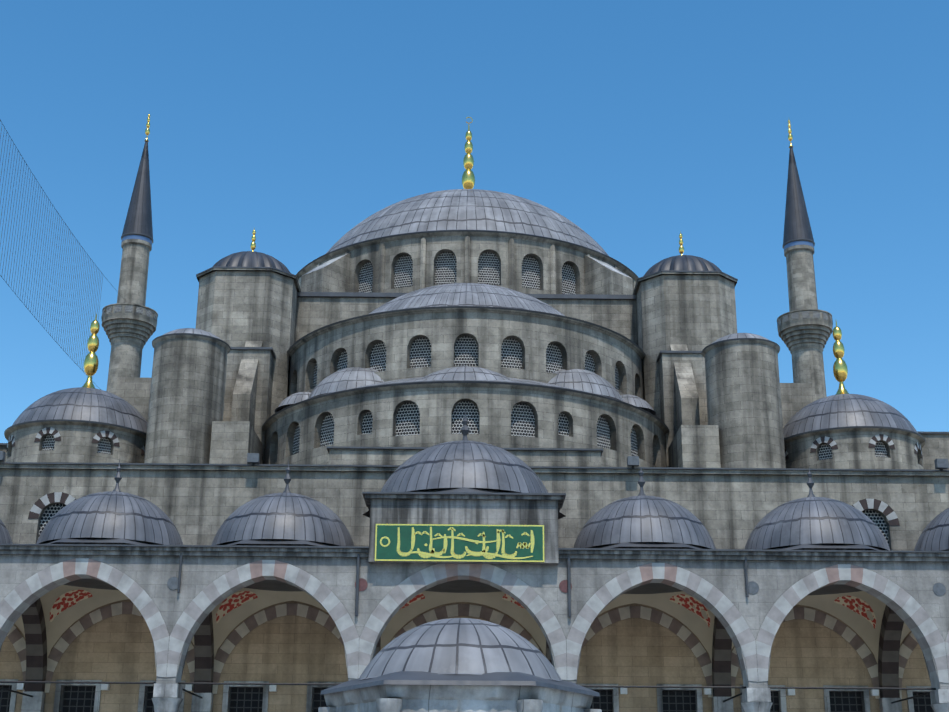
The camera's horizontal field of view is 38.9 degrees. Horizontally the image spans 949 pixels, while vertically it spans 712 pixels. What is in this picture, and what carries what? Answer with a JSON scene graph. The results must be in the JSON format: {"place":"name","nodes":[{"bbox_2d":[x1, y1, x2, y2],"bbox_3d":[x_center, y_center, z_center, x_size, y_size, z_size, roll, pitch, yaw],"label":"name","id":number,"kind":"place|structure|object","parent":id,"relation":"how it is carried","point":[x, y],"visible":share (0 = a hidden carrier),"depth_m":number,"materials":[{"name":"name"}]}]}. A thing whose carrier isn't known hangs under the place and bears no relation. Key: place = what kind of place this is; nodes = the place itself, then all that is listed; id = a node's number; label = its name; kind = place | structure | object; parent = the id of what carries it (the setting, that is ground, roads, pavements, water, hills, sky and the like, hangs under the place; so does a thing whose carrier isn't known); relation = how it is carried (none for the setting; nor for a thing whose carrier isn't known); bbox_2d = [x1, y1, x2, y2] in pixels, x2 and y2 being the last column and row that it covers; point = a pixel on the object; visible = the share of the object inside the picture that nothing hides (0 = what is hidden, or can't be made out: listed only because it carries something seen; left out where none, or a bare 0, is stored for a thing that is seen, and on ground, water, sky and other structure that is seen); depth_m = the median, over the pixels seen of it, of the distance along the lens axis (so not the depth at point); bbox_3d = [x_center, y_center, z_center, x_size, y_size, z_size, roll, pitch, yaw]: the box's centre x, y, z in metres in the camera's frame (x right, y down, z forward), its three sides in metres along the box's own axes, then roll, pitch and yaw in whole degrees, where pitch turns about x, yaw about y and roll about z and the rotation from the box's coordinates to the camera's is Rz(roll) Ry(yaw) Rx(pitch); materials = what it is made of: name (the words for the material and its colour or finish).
{"place":"outdoors","nodes":[
{"label":"outdoors","id":0,"kind":"place"},
{"bbox_2d":[0,446,948,711],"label":"wall","id":1,"kind":"structure","parent":0,"point":[200,504],"depth_m":58.32,"materials":[{"name":"grey stone"}]},
{"bbox_2d":[0,0,948,442],"label":"sky","id":2,"kind":"structure","parent":0,"point":[640,124],"materials":[{"name":"blue"}]},
{"label":"courtyard ground","id":3,"kind":"structure","parent":0,"visible":0},
{"bbox_2d":[101,114,157,394],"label":"minaret","id":4,"kind":"object","parent":3,"relation":"on","point":[129,324],"visible":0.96,"depth_m":114.47,"materials":[{"name":"stone"}]},
{"bbox_2d":[318,618,601,711],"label":"fountain dome","id":5,"kind":"structure","parent":3,"relation":"on","point":[460,665],"depth_m":24.59,"materials":[{"name":"metal"}]},
{"bbox_2d":[0,117,948,469],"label":"mosque","id":6,"kind":"structure","parent":3,"relation":"on","point":[492,317],"depth_m":67.07,"materials":[{"name":"grey stone"}]},
{"bbox_2d":[0,120,124,389],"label":"light strings","id":7,"kind":"object","parent":6,"relation":"attached to","point":[48,259],"visible":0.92,"depth_m":92.22,"materials":[{"name":"metal"}]},
{"bbox_2d":[0,410,948,711],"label":"arcade","id":8,"kind":"object","parent":3,"relation":"on","point":[836,558],"visible":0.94,"depth_m":50.81,"materials":[{"name":"stone"}]},
{"bbox_2d":[375,524,544,561],"bbox_3d":[-0.553,7.003,50.351,6.340,1.400,0.080,0,-19,0],"label":"calligraphy panel","id":9,"kind":"object","parent":8,"relation":"attached to","point":[458,543],"visible":1,"depth_m":50.33,"materials":[{"name":"paint"}]},
{"bbox_2d":[777,120,832,399],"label":"minaret","id":10,"kind":"object","parent":3,"relation":"on","point":[805,326],"visible":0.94,"depth_m":114.68,"materials":[{"name":"stone"}]}
]}

